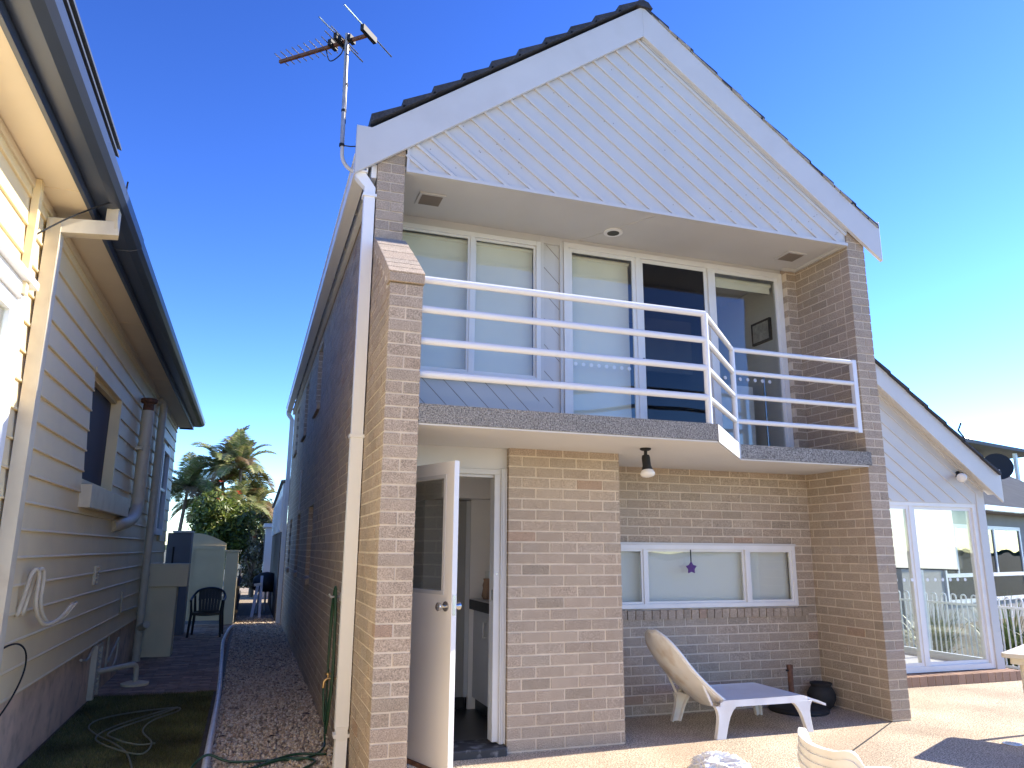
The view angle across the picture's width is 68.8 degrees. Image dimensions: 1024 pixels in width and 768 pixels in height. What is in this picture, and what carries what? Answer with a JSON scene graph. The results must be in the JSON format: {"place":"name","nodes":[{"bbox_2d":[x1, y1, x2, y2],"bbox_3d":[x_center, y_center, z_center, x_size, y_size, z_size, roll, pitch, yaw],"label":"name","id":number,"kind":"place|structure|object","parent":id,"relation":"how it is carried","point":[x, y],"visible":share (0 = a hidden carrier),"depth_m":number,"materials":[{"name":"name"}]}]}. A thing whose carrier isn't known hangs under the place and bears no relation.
{"place":"outdoors","nodes":[
{"label":"outdoors","id":0,"kind":"place"},
{"bbox_2d":[0,0,205,767],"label":"weatherboard house","id":1,"kind":"structure","parent":0,"point":[99,404],"depth_m":5.71,"materials":[{"name":"beige paint"}]},
{"bbox_2d":[0,235,39,470],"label":"window","id":2,"kind":"structure","parent":1,"relation":"in","point":[12,270],"depth_m":4.49,"materials":[{"name":"white glass"}]},
{"bbox_2d":[78,366,128,516],"bbox_3d":[-4.253,0.695,7.830,0.238,1.290,2.280,5,-13,-18],"label":"window","id":3,"kind":"structure","parent":1,"relation":"in","point":[96,494],"depth_m":7.77,"materials":[{"name":"beige paint"}]},
{"bbox_2d":[154,443,170,534],"bbox_3d":[-5.930,1.797,12.617,0.090,1.470,1.020,5,-13,-18],"label":"window","id":4,"kind":"structure","parent":1,"relation":"in","point":[165,464],"depth_m":12.87,"materials":[{"name":"white glass"}]},
{"bbox_2d":[17,689,215,767],"bbox_3d":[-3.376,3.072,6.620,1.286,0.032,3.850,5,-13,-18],"label":"grass","id":5,"kind":"structure","parent":0,"point":[199,717],"depth_m":6.51,"materials":[{"name":"green plant"}]},
{"bbox_2d":[88,707,180,767],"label":"garden hose","id":6,"kind":"object","parent":5,"relation":"on","point":[144,734],"visible":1,"depth_m":6.56,"materials":[{"name":"rubber"}]},
{"bbox_2d":[94,624,231,696],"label":"paver path","id":7,"kind":"structure","parent":0,"point":[191,662],"depth_m":10.01,"materials":[{"name":"stone"}]},
{"bbox_2d":[141,563,190,656],"bbox_3d":[-5.282,3.427,11.389,0.570,1.345,0.430,5,-13,-18],"label":"meter box","id":8,"kind":"object","parent":7,"relation":"on","point":[166,581],"visible":0.81,"depth_m":11.22,"materials":[{"name":"beige metal"}]},
{"bbox_2d":[165,531,194,634],"bbox_3d":[-6.388,3.766,14.232,0.430,1.900,0.520,5,-13,-18],"label":"metal cabinet","id":9,"kind":"object","parent":7,"relation":"on","point":[179,546],"visible":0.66,"depth_m":14.12,"materials":[{"name":"grey metal"}]},
{"bbox_2d":[186,587,226,637],"bbox_3d":[-5.656,4.226,13.881,0.627,0.865,0.583,4,-13,-15],"label":"plastic chair","id":10,"kind":"object","parent":7,"relation":"on","point":[210,593],"visible":1,"depth_m":14.07,"materials":[{"name":"black plastic"}]},
{"bbox_2d":[222,550,239,624],"bbox_3d":[-6.102,4.380,16.158,0.285,1.540,0.340,5,-13,-18],"label":"gate post","id":11,"kind":"object","parent":7,"relation":"on","point":[230,573],"visible":0.76,"depth_m":16.04,"materials":[{"name":"beige metal"}]},
{"bbox_2d":[185,533,225,620],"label":"garden gate","id":12,"kind":"structure","parent":11,"relation":"attached to","point":[208,561],"depth_m":16.04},
{"bbox_2d":[163,550,247,577],"bbox_3d":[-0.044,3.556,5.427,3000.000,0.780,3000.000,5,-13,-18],"label":"ground","id":13,"kind":"structure","parent":0,"point":[224,569],"depth_m":92.69,"materials":[{"name":"grey"}]},
{"bbox_2d":[169,451,222,530],"bbox_3d":[-11.306,4.935,25.655,2.508,5.106,2.520,5,-13,-18],"label":"palm tree","id":14,"kind":"object","parent":13,"relation":"on","point":[184,484],"visible":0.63,"depth_m":25.76,"materials":[{"name":"green plant"}]},
{"bbox_2d":[168,474,234,523],"bbox_3d":[-10.965,5.407,26.834,2.476,4.699,2.587,-8,-15,32],"label":"palm tree","id":15,"kind":"object","parent":13,"relation":"on","point":[178,506],"visible":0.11,"depth_m":26.40,"materials":[{"name":"green plant"}]},
{"bbox_2d":[173,425,261,494],"bbox_3d":[-10.509,4.542,26.603,3.056,6.296,2.814,-6,-14,26],"label":"palm tree","id":16,"kind":"object","parent":13,"relation":"on","point":[222,456],"visible":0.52,"depth_m":26.56,"materials":[{"name":"green plant"}]},
{"bbox_2d":[186,480,261,568],"bbox_3d":[-7.624,4.348,19.480,2.002,3.624,1.920,10,-16,-38],"label":"flowering shrub","id":17,"kind":"object","parent":13,"relation":"on","point":[216,515],"visible":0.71,"depth_m":19.10,"materials":[{"name":"green plant"}]},
{"bbox_2d":[203,428,276,491],"bbox_3d":[-9.677,4.571,25.951,2.434,5.980,2.510,-2,-13,9],"label":"palm tree","id":18,"kind":"object","parent":13,"relation":"on","point":[244,458],"visible":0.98,"depth_m":26.29,"materials":[{"name":"green plant"}]},
{"bbox_2d":[212,480,271,597],"bbox_3d":[-9.440,5.369,25.367,2.437,4.161,2.374,5,-13,-18],"label":"palm tree","id":19,"kind":"object","parent":13,"relation":"on","point":[233,492],"visible":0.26,"depth_m":25.43,"materials":[{"name":"green plant"}]},
{"bbox_2d":[240,540,263,596],"bbox_3d":[-8.707,6.324,25.065,0.947,2.169,0.934,5,-13,-18],"label":"pale leaved bush","id":20,"kind":"object","parent":13,"relation":"on","point":[256,548],"visible":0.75,"depth_m":24.98,"materials":[{"name":"green plant"}]},
{"bbox_2d":[237,497,272,576],"bbox_3d":[-9.616,6.133,28.152,2.129,3.875,2.113,5,-13,-18],"label":"grey green tree","id":21,"kind":"object","parent":13,"relation":"on","point":[263,517],"visible":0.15,"depth_m":27.72,"materials":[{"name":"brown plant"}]},
{"bbox_2d":[241,483,276,594],"bbox_3d":[-9.240,5.503,26.287,2.010,4.294,2.216,5,-13,-18],"label":"palm tree","id":22,"kind":"object","parent":13,"relation":"on","point":[259,493],"visible":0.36,"depth_m":26.42,"materials":[{"name":"green plant"}]},
{"bbox_2d":[275,0,1021,767],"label":"brick house","id":23,"kind":"structure","parent":13,"relation":"on","point":[565,272],"depth_m":7.23,"materials":[{"name":"beige brick"}]},
{"bbox_2d":[291,571,296,576],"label":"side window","id":24,"kind":"structure","parent":23,"relation":"in","point":[293,573],"depth_m":12.22,"materials":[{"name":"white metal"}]},
{"bbox_2d":[300,431,305,441],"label":"side window","id":25,"kind":"structure","parent":23,"relation":"in","point":[303,436],"depth_m":12.87,"materials":[{"name":"grey glass"}]},
{"bbox_2d":[301,575,308,584],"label":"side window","id":26,"kind":"structure","parent":23,"relation":"in","point":[305,580],"depth_m":9.84,"materials":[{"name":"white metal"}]},
{"bbox_2d":[312,403,319,418],"bbox_3d":[-2.735,0.381,10.622,0.150,0.105,0.861,5,-13,-18],"label":"side window","id":27,"kind":"structure","parent":23,"relation":"in","point":[317,407],"depth_m":10.41,"materials":[{"name":"grey glass"}]},
{"bbox_2d":[322,672,335,687],"bbox_3d":[-1.534,2.486,6.273,0.117,0.118,0.056,5,-13,-18],"label":"garden tap","id":28,"kind":"object","parent":23,"relation":"attached to","point":[326,679],"visible":0.8,"depth_m":6.26,"materials":[{"name":"gold metal"}]},
{"bbox_2d":[274,4,391,172],"bbox_3d":[-1.667,-2.377,6.475,0.974,1.325,0.720,-5,-14,23],"label":"tv antenna","id":29,"kind":"object","parent":23,"relation":"attached to","point":[336,41],"visible":0.94,"depth_m":6.46,"materials":[{"name":"white paint"}]},
{"bbox_2d":[328,592,340,600],"bbox_3d":[-1.510,1.815,6.375,0.112,0.070,0.040,5,-13,-18],"label":"hose hook","id":30,"kind":"object","parent":23,"relation":"attached to","point":[339,596],"visible":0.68,"depth_m":6.37,"materials":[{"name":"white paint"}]},
{"bbox_2d":[190,586,336,767],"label":"garden hose","id":31,"kind":"object","parent":30,"relation":"hanging from","point":[326,706],"visible":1,"depth_m":6.06,"materials":[{"name":"rubber"}]},
{"bbox_2d":[406,461,461,767],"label":"door","id":32,"kind":"structure","parent":23,"relation":"in","point":[430,726],"depth_m":5.03,"materials":[{"name":"white paint"}]},
{"bbox_2d":[412,500,470,708],"bbox_3d":[-0.735,2.146,7.412,0.455,1.925,0.655,5,-13,-18],"label":"tall cupboard","id":33,"kind":"object","parent":23,"relation":"on","point":[427,553],"visible":0.52,"depth_m":7.21,"materials":[{"name":"white paint"}]},
{"bbox_2d":[402,222,540,379],"bbox_3d":[-0.449,-0.773,7.232,1.512,1.460,0.122,5,-13,-18],"label":"window","id":34,"kind":"structure","parent":23,"relation":"in","point":[471,260],"depth_m":7.30,"materials":[{"name":"glass"}]},
{"bbox_2d":[469,598,488,717],"bbox_3d":[0.079,2.470,6.710,0.678,0.998,1.050,5,-13,-18],"label":"kitchen counter","id":35,"kind":"object","parent":23,"relation":"on","point":[479,607],"visible":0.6,"depth_m":6.85,"materials":[{"name":"white paint"}]},
{"bbox_2d":[482,578,488,599],"bbox_3d":[-0.225,1.905,7.079,0.124,0.260,0.124,5,-13,-18],"label":"clay vase","id":36,"kind":"object","parent":35,"relation":"on","point":[485,592],"visible":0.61,"depth_m":7.03,"materials":[{"name":"brown ceramic"}]},
{"bbox_2d":[640,447,654,477],"bbox_3d":[1.084,0.632,6.009,0.120,0.238,0.134,5,-13,-18],"label":"floodlight","id":37,"kind":"object","parent":23,"relation":"attached to","point":[647,470],"visible":1,"depth_m":5.98,"materials":[{"name":"black plastic"}]},
{"bbox_2d":[563,242,793,446],"bbox_3d":[1.766,-0.275,7.920,2.683,2.184,0.183,5,-13,-18],"label":"sliding door","id":38,"kind":"structure","parent":23,"relation":"in","point":[657,280],"depth_m":7.84,"materials":[{"name":"white metal"}]},
{"bbox_2d":[686,550,695,572],"bbox_3d":[1.769,1.749,7.368,0.118,0.225,0.028,5,-13,-18],"label":"hanging star","id":39,"kind":"object","parent":23,"relation":"hanging from","point":[691,567],"visible":1,"depth_m":7.35,"materials":[{"name":"purple fabric"}]},
{"bbox_2d":[620,542,798,608],"bbox_3d":[1.856,1.904,7.454,2.322,0.622,0.110,5,-13,-18],"label":"window","id":40,"kind":"structure","parent":23,"relation":"in","point":[655,575],"depth_m":7.52,"materials":[{"name":"white metal"}]},
{"bbox_2d":[721,377,769,445],"bbox_3d":[2.551,0.373,8.355,0.672,1.001,0.212,5,-13,-18],"label":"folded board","id":41,"kind":"object","parent":23,"relation":"on","point":[747,433],"visible":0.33,"depth_m":8.43,"materials":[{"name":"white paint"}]},
{"bbox_2d":[751,317,772,346],"bbox_3d":[2.968,-0.617,8.888,0.033,0.270,0.340,5,-13,-18],"label":"picture frame","id":42,"kind":"object","parent":23,"relation":"attached to","point":[761,331],"visible":1,"depth_m":8.86,"materials":[{"name":"black plastic"}]},
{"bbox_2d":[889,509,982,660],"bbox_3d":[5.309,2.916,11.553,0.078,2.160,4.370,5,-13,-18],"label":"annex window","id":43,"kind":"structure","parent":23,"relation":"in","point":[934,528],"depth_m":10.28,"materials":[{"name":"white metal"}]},
{"bbox_2d":[889,501,995,673],"bbox_3d":[4.572,2.413,9.000,2.905,2.015,0.110,5,-13,-18],"label":"annex door","id":44,"kind":"structure","parent":23,"relation":"in","point":[924,665],"depth_m":9.22,"materials":[{"name":"white metal"}]},
{"bbox_2d":[955,471,966,481],"bbox_3d":[5.704,1.179,9.513,0.118,0.156,0.250,-4,-13,20],"label":"floodlight","id":45,"kind":"object","parent":23,"relation":"attached to","point":[961,476],"visible":1,"depth_m":9.41,"materials":[{"name":"white plastic"}]},
{"bbox_2d":[896,476,1023,629],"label":"grey house","id":46,"kind":"structure","parent":13,"relation":"on","point":[1005,525],"depth_m":21.12,"materials":[{"name":"white metal"}]},
{"bbox_2d":[944,524,975,604],"bbox_3d":[12.056,4.792,19.996,2.200,2.050,0.049,10,-16,-36],"label":"window","id":47,"kind":"structure","parent":46,"relation":"in","point":[959,587],"depth_m":19.97,"materials":[{"name":"white glass"}]},
{"bbox_2d":[985,453,1013,481],"bbox_3d":[15.688,3.075,24.052,0.688,1.709,0.603,5,-13,-18],"label":"satellite dish","id":48,"kind":"object","parent":46,"relation":"attached to","point":[1003,464],"visible":0.56,"depth_m":24.16,"materials":[{"name":"black metal"}]},
{"bbox_2d":[987,526,1023,600],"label":"window","id":49,"kind":"structure","parent":46,"relation":"in","point":[1006,549],"depth_m":21.72,"materials":[{"name":"white metal"}]},
{"bbox_2d":[185,578,236,662],"bbox_3d":[-9.931,7.374,24.935,1.440,0.485,35.980,5,-13,-18],"label":"path base","id":50,"kind":"object","parent":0,"point":[207,622],"depth_m":16.62,"materials":[{"name":"concrete"}]},
{"bbox_2d":[201,588,332,767],"bbox_3d":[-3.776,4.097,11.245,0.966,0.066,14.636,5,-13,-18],"label":"gravel","id":51,"kind":"structure","parent":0,"point":[232,723],"depth_m":7.62,"materials":[{"name":"grey gravel"}]},
{"bbox_2d":[201,624,234,767],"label":"edging pipe","id":52,"kind":"object","parent":51,"relation":"on","point":[209,745],"visible":0.99,"depth_m":7.27,"materials":[{"name":"white plastic"}]},
{"bbox_2d":[234,570,241,622],"bbox_3d":[-7.311,5.585,20.007,0.060,1.040,7.985,5,-13,-18],"label":"paling fence","id":53,"kind":"object","parent":51,"relation":"on","point":[238,591],"visible":0.89,"depth_m":17.26,"materials":[{"name":"wood"}]},
{"bbox_2d":[250,576,262,617],"bbox_3d":[-6.053,5.037,17.709,0.240,0.950,0.400,5,-13,-18],"label":"trestle","id":54,"kind":"object","parent":51,"relation":"on","point":[260,584],"visible":0.93,"depth_m":17.70,"materials":[{"name":"grey metal"}]},
{"bbox_2d":[252,572,273,612],"bbox_3d":[-6.226,5.265,18.898,0.680,1.003,0.680,5,-13,-18],"label":"covered barbecue","id":55,"kind":"object","parent":51,"relation":"on","point":[268,581],"visible":0.71,"depth_m":18.71,"materials":[{"name":"black fabric"}]},
{"bbox_2d":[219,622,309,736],"bbox_3d":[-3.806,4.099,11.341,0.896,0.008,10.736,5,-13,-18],"label":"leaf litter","id":56,"kind":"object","parent":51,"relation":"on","point":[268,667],"visible":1,"depth_m":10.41,"materials":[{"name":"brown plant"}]},
{"bbox_2d":[268,479,289,620],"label":"metal shed","id":57,"kind":"structure","parent":51,"relation":"on","point":[278,507],"depth_m":18.30,"materials":[{"name":"white metal"}]},
{"bbox_2d":[262,523,286,598],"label":"pale terrace","id":58,"kind":"structure","parent":0,"point":[267,547],"depth_m":24.45,"materials":[{"name":"white paint"}]},
{"bbox_2d":[262,534,264,561],"bbox_3d":[-8.478,5.588,25.504,0.024,0.900,1.600,5,-13,-18],"label":"window","id":59,"kind":"structure","parent":58,"relation":"in","point":[264,534],"depth_m":24.82,"materials":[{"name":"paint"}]},
{"bbox_2d":[75,0,1023,544],"label":"sky","id":60,"kind":"structure","parent":0,"point":[229,158],"materials":[{"name":"blue"}]},
{"bbox_2d":[407,680,1023,767],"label":"patio","id":61,"kind":"structure","parent":0,"point":[975,725],"depth_m":6.17,"materials":[{"name":"beige concrete"}]},
{"bbox_2d":[688,751,750,767],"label":"plastic bag","id":62,"kind":"object","parent":61,"relation":"on","point":[714,759],"visible":1,"depth_m":5.17,"materials":[{"name":"white plastic"}]},
{"bbox_2d":[645,628,825,739],"bbox_3d":[1.929,2.591,6.635,1.552,0.839,0.733,5,-13,-18],"label":"sun lounger","id":63,"kind":"object","parent":61,"relation":"on","point":[724,701],"visible":1,"depth_m":6.40,"materials":[{"name":"white plastic"}]},
{"bbox_2d":[768,664,829,716],"bbox_3d":[2.773,2.951,7.268,0.560,0.422,0.560,5,-13,-18],"label":"umbrella base","id":64,"kind":"object","parent":61,"relation":"on","point":[816,710],"visible":0.56,"depth_m":7.12,"materials":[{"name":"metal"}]},
{"bbox_2d":[797,752,808,767],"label":"garden chair","id":65,"kind":"object","parent":61,"relation":"on","point":[802,764],"visible":0.33,"depth_m":3.27,"materials":[{"name":"white plastic"}]},
{"bbox_2d":[797,743,828,767],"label":"garden chair","id":66,"kind":"object","parent":65,"relation":"on","point":[806,761],"visible":0.58,"depth_m":3.20,"materials":[{"name":"white plastic"}]},
{"bbox_2d":[798,735,858,767],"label":"garden chair","id":67,"kind":"object","parent":66,"relation":"on","point":[820,760],"visible":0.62,"depth_m":3.08,"materials":[{"name":"white plastic"}]},
{"bbox_2d":[795,727,890,767],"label":"garden chair","id":68,"kind":"object","parent":67,"relation":"on","point":[807,743],"visible":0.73,"depth_m":3.10,"materials":[{"name":"white plastic"}]},
{"bbox_2d":[807,681,835,709],"bbox_3d":[3.050,3.066,7.362,0.264,0.242,0.264,5,-13,-18],"label":"round pot","id":69,"kind":"object","parent":61,"relation":"on","point":[823,691],"visible":0.9,"depth_m":7.28,"materials":[{"name":"black ceramic"}]},
{"bbox_2d":[852,721,891,750],"bbox_3d":[2.172,2.715,5.212,0.025,0.022,4.167,-9,-16,38],"label":"patio joint","id":70,"kind":"object","parent":61,"relation":"on","point":[871,736],"visible":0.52,"depth_m":6.20,"materials":[{"name":"grey concrete"}]},
{"bbox_2d":[1001,644,1023,691],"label":"outdoor table","id":71,"kind":"object","parent":61,"relation":"on","point":[1015,655],"visible":1,"depth_m":6.10,"materials":[{"name":"white plastic"}]},
{"bbox_2d":[902,616,1023,657],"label":"garden bed","id":72,"kind":"object","parent":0,"point":[968,642],"depth_m":15.90,"materials":[{"name":"plant"}]},
{"bbox_2d":[900,603,915,642],"bbox_3d":[7.068,4.449,14.161,2.103,1.120,1.951,11,-16,-39],"label":"strappy plant","id":73,"kind":"object","parent":72,"relation":"on","point":[905,626],"visible":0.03,"depth_m":14.16,"materials":[{"name":"green plant"}]},
{"bbox_2d":[901,598,976,652],"bbox_3d":[7.286,4.154,12.927,2.019,1.166,1.990,0,-13,2],"label":"strappy plant","id":74,"kind":"object","parent":72,"relation":"on","point":[938,635],"visible":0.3,"depth_m":12.80,"materials":[{"name":"green plant"}]},
{"bbox_2d":[898,590,1023,669],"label":"pool fence","id":75,"kind":"object","parent":72,"relation":"on","point":[1005,607],"visible":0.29,"depth_m":11.83,"materials":[{"name":"white metal"}]},
{"bbox_2d":[950,592,1023,669],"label":"strappy plant","id":76,"kind":"object","parent":72,"relation":"on","point":[1017,633],"visible":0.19,"depth_m":11.70,"materials":[{"name":"green plant"}]},
{"bbox_2d":[965,439,1023,510],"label":"terrace house","id":77,"kind":"structure","parent":0,"point":[984,449],"depth_m":38.06,"materials":[{"name":"white paint"}]},
{"bbox_2d":[953,421,973,439],"bbox_3d":[21.029,2.967,34.643,1.154,2.489,0.080,5,-13,-18],"label":"antenna","id":78,"kind":"object","parent":77,"relation":"attached to","point":[958,430],"visible":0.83,"depth_m":34.77,"materials":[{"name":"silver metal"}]},
{"bbox_2d":[1002,741,1022,746],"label":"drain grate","id":79,"kind":"object","parent":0,"point":[1008,743],"visible":1,"depth_m":6.01,"materials":[{"name":"metal"}]}
]}

